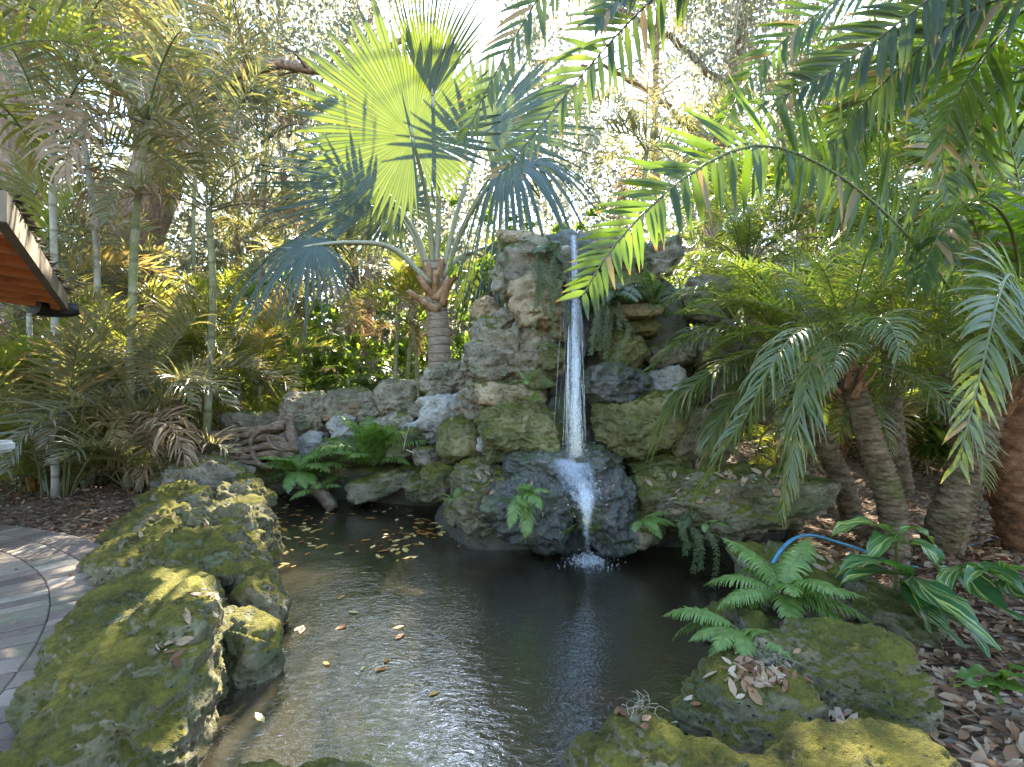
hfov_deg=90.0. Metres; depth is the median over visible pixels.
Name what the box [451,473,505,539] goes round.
boulder
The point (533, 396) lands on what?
fern
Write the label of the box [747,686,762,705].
fallen leaf
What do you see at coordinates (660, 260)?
boulder
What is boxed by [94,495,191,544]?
boulder
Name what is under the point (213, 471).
boulder
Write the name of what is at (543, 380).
boulder
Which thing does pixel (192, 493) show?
boulder
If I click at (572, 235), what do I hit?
boulder
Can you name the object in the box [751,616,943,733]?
boulder
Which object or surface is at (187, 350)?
areca palm
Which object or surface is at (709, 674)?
fallen leaf
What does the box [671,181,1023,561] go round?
pygmy date palm
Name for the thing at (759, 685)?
fallen leaf
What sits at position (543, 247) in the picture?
fern
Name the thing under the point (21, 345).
areca palm
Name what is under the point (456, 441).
boulder
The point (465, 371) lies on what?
boulder
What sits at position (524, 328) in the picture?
boulder
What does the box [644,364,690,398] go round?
boulder
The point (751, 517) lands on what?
boulder
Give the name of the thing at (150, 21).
areca palm
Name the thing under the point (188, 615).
fallen leaf
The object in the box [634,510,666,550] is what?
boulder
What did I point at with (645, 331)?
boulder
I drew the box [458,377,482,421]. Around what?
boulder
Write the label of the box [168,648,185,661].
fallen leaf
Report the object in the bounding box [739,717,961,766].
boulder
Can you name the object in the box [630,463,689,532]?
boulder
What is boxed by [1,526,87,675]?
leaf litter
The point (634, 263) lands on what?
boulder
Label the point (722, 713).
boulder
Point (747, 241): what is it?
pygmy date palm
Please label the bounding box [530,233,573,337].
hanging fern
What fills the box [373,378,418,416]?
boulder
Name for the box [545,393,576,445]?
boulder
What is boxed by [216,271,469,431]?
shrub
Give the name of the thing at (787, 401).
areca palm
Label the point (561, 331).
boulder
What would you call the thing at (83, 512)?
leaf litter
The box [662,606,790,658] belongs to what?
fern
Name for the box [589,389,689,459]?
boulder
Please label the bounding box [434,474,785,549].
rubble bank
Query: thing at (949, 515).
pygmy date palm
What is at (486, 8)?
sky
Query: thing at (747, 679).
fallen leaf
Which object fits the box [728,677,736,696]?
fallen leaf
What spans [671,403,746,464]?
boulder
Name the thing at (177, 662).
fallen leaf
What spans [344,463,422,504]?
boulder
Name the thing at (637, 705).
spanish moss
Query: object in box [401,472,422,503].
boulder
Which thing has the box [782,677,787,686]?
fallen leaf
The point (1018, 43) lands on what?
date palm
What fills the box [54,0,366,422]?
areca palm
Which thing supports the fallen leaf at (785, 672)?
on the boulder at (722, 713)
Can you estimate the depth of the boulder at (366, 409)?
6.13 m
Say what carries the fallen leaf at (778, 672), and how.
on the boulder at (722, 713)
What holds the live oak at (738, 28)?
on the ground
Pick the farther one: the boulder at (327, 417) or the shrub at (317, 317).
the shrub at (317, 317)
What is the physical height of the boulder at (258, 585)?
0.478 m
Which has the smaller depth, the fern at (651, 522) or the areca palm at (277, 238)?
the fern at (651, 522)
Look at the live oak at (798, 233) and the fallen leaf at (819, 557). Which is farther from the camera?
the live oak at (798, 233)
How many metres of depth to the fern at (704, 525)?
3.34 m
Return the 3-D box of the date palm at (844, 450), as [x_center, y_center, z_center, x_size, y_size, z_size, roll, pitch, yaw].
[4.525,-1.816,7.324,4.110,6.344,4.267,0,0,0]
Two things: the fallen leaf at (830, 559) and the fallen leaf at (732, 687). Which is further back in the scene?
the fallen leaf at (830, 559)
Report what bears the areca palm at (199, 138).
on the ground
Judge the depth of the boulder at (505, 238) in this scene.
4.41 m
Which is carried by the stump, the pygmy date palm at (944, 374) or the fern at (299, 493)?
the fern at (299, 493)
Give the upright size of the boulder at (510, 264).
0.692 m
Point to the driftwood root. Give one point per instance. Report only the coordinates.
(279, 446)
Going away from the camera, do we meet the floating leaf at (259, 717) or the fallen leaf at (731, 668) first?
the fallen leaf at (731, 668)
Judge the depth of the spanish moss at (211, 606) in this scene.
2.16 m
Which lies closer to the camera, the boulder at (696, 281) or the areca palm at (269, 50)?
the boulder at (696, 281)
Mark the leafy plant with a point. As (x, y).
(995, 685)
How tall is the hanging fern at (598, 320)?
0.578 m
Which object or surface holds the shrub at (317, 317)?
on the ground
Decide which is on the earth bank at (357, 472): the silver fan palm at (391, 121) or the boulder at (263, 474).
the silver fan palm at (391, 121)
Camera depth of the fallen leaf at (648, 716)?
1.62 m
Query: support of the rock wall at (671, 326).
on the ground
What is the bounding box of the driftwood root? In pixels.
[178,413,299,469]
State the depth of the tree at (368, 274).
12.43 m
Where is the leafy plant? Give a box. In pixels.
[949,663,1023,705]
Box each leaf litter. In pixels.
[0,446,276,541]
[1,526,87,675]
[105,449,265,493]
[697,442,1023,558]
[819,529,1023,766]
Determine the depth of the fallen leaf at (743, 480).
3.39 m
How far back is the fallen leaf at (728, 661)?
1.96 m
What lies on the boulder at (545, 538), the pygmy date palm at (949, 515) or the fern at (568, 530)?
the fern at (568, 530)
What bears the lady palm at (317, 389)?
on the ground
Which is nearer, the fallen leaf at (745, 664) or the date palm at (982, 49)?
the fallen leaf at (745, 664)
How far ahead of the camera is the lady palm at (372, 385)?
8.33 m
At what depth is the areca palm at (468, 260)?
7.48 m
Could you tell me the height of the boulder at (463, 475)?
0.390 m
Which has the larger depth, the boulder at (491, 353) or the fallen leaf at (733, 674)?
the boulder at (491, 353)
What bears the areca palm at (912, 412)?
on the ground
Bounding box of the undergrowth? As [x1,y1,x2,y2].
[139,265,964,441]
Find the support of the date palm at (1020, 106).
on the ground
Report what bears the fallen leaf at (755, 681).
on the boulder at (722, 713)
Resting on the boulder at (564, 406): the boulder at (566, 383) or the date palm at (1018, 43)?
the boulder at (566, 383)
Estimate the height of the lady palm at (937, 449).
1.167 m
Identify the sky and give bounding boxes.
[35,0,1023,358]
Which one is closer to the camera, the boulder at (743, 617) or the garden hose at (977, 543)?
the boulder at (743, 617)
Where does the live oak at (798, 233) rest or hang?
on the ground
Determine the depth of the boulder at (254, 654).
2.34 m
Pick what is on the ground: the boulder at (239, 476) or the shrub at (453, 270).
the shrub at (453, 270)
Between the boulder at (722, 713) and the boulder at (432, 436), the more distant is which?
the boulder at (432, 436)
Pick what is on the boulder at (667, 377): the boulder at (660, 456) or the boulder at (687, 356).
the boulder at (687, 356)
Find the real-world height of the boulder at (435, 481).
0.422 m
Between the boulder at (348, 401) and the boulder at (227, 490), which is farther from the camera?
the boulder at (348, 401)
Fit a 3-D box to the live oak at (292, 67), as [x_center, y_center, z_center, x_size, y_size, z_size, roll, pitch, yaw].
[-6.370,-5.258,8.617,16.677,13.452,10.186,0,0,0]
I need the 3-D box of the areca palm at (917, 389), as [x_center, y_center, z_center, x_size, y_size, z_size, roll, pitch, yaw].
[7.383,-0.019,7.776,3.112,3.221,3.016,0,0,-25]
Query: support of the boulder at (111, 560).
on the ground
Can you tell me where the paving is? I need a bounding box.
[0,524,99,752]
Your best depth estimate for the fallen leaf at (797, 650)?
2.00 m
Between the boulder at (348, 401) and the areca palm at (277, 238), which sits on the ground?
the areca palm at (277, 238)
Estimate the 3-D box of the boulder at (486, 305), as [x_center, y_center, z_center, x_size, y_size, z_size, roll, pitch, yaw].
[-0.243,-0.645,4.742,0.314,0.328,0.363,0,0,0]
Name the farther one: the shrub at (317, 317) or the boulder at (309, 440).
the shrub at (317, 317)
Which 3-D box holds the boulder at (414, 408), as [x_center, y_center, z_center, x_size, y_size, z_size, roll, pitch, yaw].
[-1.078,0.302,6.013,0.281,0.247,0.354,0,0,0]
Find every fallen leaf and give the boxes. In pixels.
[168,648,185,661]
[173,637,189,645]
[174,657,181,666]
[184,607,190,624]
[190,592,204,594]
[618,706,626,715]
[640,722,647,728]
[642,714,650,720]
[683,695,692,700]
[691,701,700,704]
[703,671,715,677]
[722,657,731,663]
[728,665,735,673]
[728,670,736,677]
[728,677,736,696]
[734,656,752,662]
[736,669,743,676]
[736,693,744,698]
[741,476,745,486]
[741,663,752,667]
[741,680,746,692]
[743,680,753,692]
[744,676,751,684]
[747,653,754,663]
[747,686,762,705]
[751,468,761,473]
[751,677,765,684]
[753,660,761,672]
[754,682,770,687]
[761,669,767,681]
[768,676,775,682]
[773,668,783,676]
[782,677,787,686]
[783,664,788,678]
[792,670,796,678]
[793,648,800,653]
[813,563,822,569]
[815,553,824,560]
[825,555,833,562]
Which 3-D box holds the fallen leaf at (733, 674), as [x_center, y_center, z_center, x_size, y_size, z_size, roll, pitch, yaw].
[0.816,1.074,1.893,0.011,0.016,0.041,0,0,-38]
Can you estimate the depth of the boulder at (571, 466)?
3.90 m
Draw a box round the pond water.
[195,494,782,766]
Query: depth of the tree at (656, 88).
11.94 m
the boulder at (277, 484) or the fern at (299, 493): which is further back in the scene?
the boulder at (277, 484)
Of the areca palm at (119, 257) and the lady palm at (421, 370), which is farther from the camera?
the lady palm at (421, 370)
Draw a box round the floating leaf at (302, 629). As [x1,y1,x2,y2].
[299,626,305,633]
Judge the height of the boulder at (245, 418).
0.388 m
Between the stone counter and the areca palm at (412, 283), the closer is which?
the stone counter
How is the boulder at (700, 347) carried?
on the boulder at (770, 410)
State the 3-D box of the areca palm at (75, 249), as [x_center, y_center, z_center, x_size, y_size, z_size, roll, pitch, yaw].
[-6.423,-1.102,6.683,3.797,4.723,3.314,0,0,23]
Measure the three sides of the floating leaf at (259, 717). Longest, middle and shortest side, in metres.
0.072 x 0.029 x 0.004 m
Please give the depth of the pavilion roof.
3.28 m
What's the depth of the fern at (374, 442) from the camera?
5.51 m
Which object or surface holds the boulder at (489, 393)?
on the boulder at (506, 425)
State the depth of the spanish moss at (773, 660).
1.99 m
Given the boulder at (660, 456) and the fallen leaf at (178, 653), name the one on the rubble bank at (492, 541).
the boulder at (660, 456)
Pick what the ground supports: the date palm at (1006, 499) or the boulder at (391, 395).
the date palm at (1006, 499)
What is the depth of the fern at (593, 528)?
3.76 m
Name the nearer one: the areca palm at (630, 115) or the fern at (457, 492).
the fern at (457, 492)
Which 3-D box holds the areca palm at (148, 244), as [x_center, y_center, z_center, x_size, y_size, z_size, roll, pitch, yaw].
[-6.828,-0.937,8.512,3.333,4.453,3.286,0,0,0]
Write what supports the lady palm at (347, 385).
on the ground
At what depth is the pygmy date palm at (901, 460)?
5.71 m
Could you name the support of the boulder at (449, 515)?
in the pond water
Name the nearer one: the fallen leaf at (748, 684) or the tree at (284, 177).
the fallen leaf at (748, 684)
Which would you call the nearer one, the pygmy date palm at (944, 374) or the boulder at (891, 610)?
the boulder at (891, 610)
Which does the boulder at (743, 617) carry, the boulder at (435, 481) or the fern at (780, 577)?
the fern at (780, 577)
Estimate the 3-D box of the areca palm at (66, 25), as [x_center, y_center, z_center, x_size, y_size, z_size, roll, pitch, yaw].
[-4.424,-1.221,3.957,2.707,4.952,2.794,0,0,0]
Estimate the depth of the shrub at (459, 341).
9.78 m
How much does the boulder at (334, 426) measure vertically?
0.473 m
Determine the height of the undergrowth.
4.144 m
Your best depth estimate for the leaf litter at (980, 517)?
4.98 m
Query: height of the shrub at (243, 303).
4.900 m
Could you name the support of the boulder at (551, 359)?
on the boulder at (543, 380)
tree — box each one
[191,0,344,316]
[202,0,335,378]
[217,0,349,380]
[260,0,447,373]
[599,0,778,239]
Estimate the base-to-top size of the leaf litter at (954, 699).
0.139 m
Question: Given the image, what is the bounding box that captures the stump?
[296,478,337,511]
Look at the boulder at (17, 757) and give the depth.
1.46 m
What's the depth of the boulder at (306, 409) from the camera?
6.39 m
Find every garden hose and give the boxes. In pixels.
[764,534,918,587]
[967,537,998,548]
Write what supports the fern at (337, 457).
on the earth bank at (357, 472)
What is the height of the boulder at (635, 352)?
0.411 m
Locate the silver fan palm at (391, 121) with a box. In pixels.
[218,0,610,461]
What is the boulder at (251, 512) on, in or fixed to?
on the ground
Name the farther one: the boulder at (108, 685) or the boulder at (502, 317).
the boulder at (502, 317)
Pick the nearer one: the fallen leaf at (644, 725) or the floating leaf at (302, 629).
the fallen leaf at (644, 725)
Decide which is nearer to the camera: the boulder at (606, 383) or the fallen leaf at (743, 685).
the fallen leaf at (743, 685)
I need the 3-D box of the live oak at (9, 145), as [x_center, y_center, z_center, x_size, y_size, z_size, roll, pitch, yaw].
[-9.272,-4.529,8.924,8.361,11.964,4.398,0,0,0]
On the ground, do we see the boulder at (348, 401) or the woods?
the woods
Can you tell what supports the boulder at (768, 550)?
on the ground
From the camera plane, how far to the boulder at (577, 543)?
4.07 m
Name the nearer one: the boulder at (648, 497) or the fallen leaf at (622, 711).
the fallen leaf at (622, 711)
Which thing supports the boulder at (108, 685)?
in the pond water
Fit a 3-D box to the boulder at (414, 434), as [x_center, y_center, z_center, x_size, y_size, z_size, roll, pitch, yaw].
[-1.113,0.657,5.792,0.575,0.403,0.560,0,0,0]
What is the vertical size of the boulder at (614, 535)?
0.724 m
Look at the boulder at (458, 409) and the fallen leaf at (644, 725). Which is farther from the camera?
the boulder at (458, 409)
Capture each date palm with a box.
[452,0,1023,272]
[556,17,1023,553]
[641,222,988,526]
[644,124,901,464]
[666,12,1022,459]
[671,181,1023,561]
[725,84,1023,494]
[772,23,1023,382]
[807,159,1019,500]
[811,239,1023,555]
[812,0,1023,423]
[860,8,1023,236]
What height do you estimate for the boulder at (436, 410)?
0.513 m
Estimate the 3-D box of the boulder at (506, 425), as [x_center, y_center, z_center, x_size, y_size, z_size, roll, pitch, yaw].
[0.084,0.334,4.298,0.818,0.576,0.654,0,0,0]
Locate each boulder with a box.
[0,747,32,766]
[4,563,234,766]
[78,522,192,586]
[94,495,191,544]
[132,479,216,510]
[140,523,269,597]
[148,453,255,492]
[178,493,284,562]
[206,478,277,510]
[216,409,280,433]
[222,605,285,689]
[226,557,291,626]
[228,472,256,483]
[236,757,372,766]
[255,467,273,490]
[269,468,285,494]
[278,390,327,435]
[279,429,328,460]
[313,440,348,462]
[314,457,358,488]
[321,386,374,417]
[322,412,331,421]
[326,413,360,442]
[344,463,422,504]
[356,402,381,426]
[372,414,390,432]
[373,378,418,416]
[386,426,435,458]
[389,410,416,429]
[395,419,437,443]
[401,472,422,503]
[407,400,420,418]
[412,446,438,465]
[416,392,457,432]
[417,359,477,395]
[418,461,453,503]
[436,413,483,464]
[443,495,456,527]
[449,455,502,495]
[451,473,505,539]
[454,394,463,414]
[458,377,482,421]
[460,354,475,378]
[463,322,568,382]
[468,307,514,336]
[469,295,500,323]
[474,380,546,405]
[474,397,566,452]
[476,436,485,454]
[479,470,578,556]
[483,446,502,464]
[489,233,579,307]
[495,229,532,252]
[500,441,625,504]
[507,270,565,329]
[511,322,534,330]
[516,367,556,389]
[536,345,565,372]
[545,229,601,293]
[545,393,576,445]
[546,315,567,342]
[546,364,579,396]
[561,302,591,367]
[563,708,753,766]
[564,519,591,552]
[574,466,638,557]
[577,361,652,404]
[581,271,660,311]
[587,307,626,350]
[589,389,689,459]
[590,234,640,273]
[598,329,650,368]
[603,303,666,319]
[625,448,693,474]
[626,317,661,338]
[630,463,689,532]
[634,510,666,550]
[635,234,685,279]
[644,341,696,369]
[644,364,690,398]
[652,460,840,543]
[669,646,829,753]
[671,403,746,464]
[678,272,744,325]
[688,318,754,373]
[693,370,777,425]
[700,592,779,643]
[724,540,863,622]
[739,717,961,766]
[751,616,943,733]
[830,574,946,650]
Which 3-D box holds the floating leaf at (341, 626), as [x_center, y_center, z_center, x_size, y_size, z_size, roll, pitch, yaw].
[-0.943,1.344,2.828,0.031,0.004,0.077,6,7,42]
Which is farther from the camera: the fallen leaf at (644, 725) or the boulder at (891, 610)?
the boulder at (891, 610)
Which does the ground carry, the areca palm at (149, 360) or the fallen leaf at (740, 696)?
the areca palm at (149, 360)
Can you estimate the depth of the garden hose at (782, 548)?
3.07 m
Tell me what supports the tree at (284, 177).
on the ground
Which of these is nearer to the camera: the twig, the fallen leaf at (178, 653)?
the fallen leaf at (178, 653)
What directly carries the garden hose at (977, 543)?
on the ground
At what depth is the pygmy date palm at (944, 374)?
5.31 m
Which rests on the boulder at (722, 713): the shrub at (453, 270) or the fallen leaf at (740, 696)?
the fallen leaf at (740, 696)
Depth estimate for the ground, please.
4.45 m
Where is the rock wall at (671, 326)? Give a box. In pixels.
[565,277,697,473]
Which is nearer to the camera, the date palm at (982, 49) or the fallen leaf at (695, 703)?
the fallen leaf at (695, 703)
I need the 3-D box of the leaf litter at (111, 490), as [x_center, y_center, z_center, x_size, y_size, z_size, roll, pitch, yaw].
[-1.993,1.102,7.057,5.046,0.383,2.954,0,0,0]
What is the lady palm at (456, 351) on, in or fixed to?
on the ground
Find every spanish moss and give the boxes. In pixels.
[194,598,226,612]
[621,690,668,721]
[754,648,801,669]
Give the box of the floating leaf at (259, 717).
[255,712,264,721]
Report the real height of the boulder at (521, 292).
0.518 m
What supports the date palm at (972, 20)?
on the ground
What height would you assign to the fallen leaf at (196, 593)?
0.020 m
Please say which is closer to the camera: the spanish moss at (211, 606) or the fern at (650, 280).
the spanish moss at (211, 606)
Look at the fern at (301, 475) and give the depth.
5.60 m
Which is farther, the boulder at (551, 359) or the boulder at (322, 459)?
the boulder at (322, 459)
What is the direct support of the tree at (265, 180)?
on the ground
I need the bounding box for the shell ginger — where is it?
[829,516,1023,657]
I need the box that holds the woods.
[32,3,1023,411]
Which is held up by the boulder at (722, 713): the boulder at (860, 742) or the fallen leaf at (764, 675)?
the fallen leaf at (764, 675)
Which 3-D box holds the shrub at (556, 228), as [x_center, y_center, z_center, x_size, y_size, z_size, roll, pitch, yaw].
[3.155,-1.203,10.676,7.102,5.229,4.770,0,0,0]
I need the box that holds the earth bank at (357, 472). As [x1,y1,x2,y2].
[267,461,441,505]
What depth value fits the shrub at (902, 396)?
8.74 m
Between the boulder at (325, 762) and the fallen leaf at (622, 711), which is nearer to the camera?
the boulder at (325, 762)
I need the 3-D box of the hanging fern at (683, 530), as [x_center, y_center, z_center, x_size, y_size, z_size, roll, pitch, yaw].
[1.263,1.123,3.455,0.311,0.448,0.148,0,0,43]
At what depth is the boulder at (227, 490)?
4.64 m
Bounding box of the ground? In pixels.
[0,404,1023,766]
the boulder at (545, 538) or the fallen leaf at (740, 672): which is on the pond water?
the boulder at (545, 538)
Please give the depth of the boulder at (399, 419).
5.86 m
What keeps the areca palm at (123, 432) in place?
on the ground
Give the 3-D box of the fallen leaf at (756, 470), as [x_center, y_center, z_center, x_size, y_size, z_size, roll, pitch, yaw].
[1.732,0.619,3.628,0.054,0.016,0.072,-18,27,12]
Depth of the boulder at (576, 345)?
4.44 m
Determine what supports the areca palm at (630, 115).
on the ground
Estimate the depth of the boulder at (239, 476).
5.34 m
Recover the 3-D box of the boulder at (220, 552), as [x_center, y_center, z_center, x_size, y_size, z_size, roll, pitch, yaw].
[-1.875,1.226,3.184,0.757,0.690,0.926,0,0,-30]
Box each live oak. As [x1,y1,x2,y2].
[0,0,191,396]
[30,0,628,406]
[41,0,504,374]
[391,0,876,274]
[697,0,1023,321]
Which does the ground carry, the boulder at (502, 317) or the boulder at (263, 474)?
the boulder at (263, 474)
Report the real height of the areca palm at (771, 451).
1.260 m
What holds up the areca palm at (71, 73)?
on the ground
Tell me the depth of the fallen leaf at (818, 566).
2.83 m
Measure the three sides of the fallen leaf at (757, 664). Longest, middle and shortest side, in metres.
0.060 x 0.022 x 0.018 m
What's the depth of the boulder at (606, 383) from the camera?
4.04 m
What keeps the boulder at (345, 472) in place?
on the earth bank at (357, 472)
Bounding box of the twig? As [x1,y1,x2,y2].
[401,425,413,452]
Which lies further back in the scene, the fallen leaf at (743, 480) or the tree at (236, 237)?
the tree at (236, 237)
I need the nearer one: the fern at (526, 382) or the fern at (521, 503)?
the fern at (521, 503)
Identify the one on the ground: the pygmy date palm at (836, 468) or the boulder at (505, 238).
the pygmy date palm at (836, 468)
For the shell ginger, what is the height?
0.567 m
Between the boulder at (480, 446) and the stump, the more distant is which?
the stump
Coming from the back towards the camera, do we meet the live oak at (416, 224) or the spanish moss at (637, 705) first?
the live oak at (416, 224)
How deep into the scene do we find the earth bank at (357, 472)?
5.91 m
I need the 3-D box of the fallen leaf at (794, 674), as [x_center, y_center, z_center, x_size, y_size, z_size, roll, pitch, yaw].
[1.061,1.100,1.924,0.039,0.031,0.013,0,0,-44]
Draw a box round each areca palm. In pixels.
[0,0,150,196]
[0,0,241,499]
[0,109,184,481]
[0,171,221,421]
[0,174,183,494]
[0,277,284,493]
[0,296,160,493]
[0,299,196,487]
[4,0,295,488]
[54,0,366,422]
[59,263,283,455]
[66,49,352,453]
[144,253,344,451]
[192,176,401,401]
[334,228,470,396]
[403,228,497,306]
[551,26,817,324]
[743,385,824,471]
[744,300,917,442]
[777,284,971,466]
[902,327,1012,435]
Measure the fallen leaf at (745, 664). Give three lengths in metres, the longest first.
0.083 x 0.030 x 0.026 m
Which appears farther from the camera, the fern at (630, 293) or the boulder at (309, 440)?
the boulder at (309, 440)
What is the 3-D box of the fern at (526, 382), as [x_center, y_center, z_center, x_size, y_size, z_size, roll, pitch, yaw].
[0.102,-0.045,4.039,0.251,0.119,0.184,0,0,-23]
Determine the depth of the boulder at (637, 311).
4.23 m
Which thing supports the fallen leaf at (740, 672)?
on the boulder at (722, 713)
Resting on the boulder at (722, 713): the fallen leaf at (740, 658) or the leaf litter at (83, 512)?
the fallen leaf at (740, 658)
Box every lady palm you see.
[278,368,341,391]
[313,365,369,393]
[334,353,401,390]
[399,364,424,396]
[451,349,463,360]
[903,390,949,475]
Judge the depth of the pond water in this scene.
2.63 m
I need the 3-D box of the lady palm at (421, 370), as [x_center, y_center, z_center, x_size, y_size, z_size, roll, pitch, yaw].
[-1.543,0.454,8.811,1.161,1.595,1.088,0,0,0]
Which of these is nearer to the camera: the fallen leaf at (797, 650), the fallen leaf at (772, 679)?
the fallen leaf at (772, 679)
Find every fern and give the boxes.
[256,448,350,493]
[289,475,342,502]
[302,435,368,464]
[310,410,431,465]
[436,487,462,501]
[506,484,549,538]
[509,371,539,384]
[514,240,575,279]
[516,390,547,402]
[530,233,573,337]
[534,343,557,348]
[559,524,576,534]
[570,275,657,325]
[583,520,599,530]
[587,295,630,360]
[631,510,675,539]
[639,269,689,318]
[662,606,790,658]
[675,514,720,589]
[701,520,730,532]
[704,537,870,621]
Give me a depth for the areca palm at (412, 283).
7.97 m
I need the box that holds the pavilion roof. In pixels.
[0,188,79,317]
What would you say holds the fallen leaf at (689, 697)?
on the boulder at (722, 713)
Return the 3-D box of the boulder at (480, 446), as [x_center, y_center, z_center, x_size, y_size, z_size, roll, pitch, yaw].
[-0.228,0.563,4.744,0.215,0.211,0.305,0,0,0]
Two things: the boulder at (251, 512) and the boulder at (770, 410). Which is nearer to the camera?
the boulder at (251, 512)
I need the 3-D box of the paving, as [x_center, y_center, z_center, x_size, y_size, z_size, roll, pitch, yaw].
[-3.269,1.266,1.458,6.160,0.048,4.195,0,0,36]
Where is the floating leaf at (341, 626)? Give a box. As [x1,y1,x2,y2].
[335,624,346,629]
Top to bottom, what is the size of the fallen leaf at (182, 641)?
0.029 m
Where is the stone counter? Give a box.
[0,440,14,452]
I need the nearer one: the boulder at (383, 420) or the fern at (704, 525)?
the fern at (704, 525)
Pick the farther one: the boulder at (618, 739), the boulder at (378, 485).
the boulder at (378, 485)
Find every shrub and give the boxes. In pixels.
[21,322,192,443]
[38,263,270,427]
[161,270,372,434]
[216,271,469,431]
[331,194,492,381]
[442,214,535,301]
[549,206,819,435]
[777,348,968,441]
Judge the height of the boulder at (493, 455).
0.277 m
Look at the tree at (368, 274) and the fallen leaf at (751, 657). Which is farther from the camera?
the tree at (368, 274)
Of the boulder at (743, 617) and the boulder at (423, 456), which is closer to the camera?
the boulder at (743, 617)
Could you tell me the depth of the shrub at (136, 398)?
8.36 m
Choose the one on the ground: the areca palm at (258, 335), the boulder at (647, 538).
the areca palm at (258, 335)
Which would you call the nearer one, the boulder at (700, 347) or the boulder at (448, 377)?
the boulder at (700, 347)

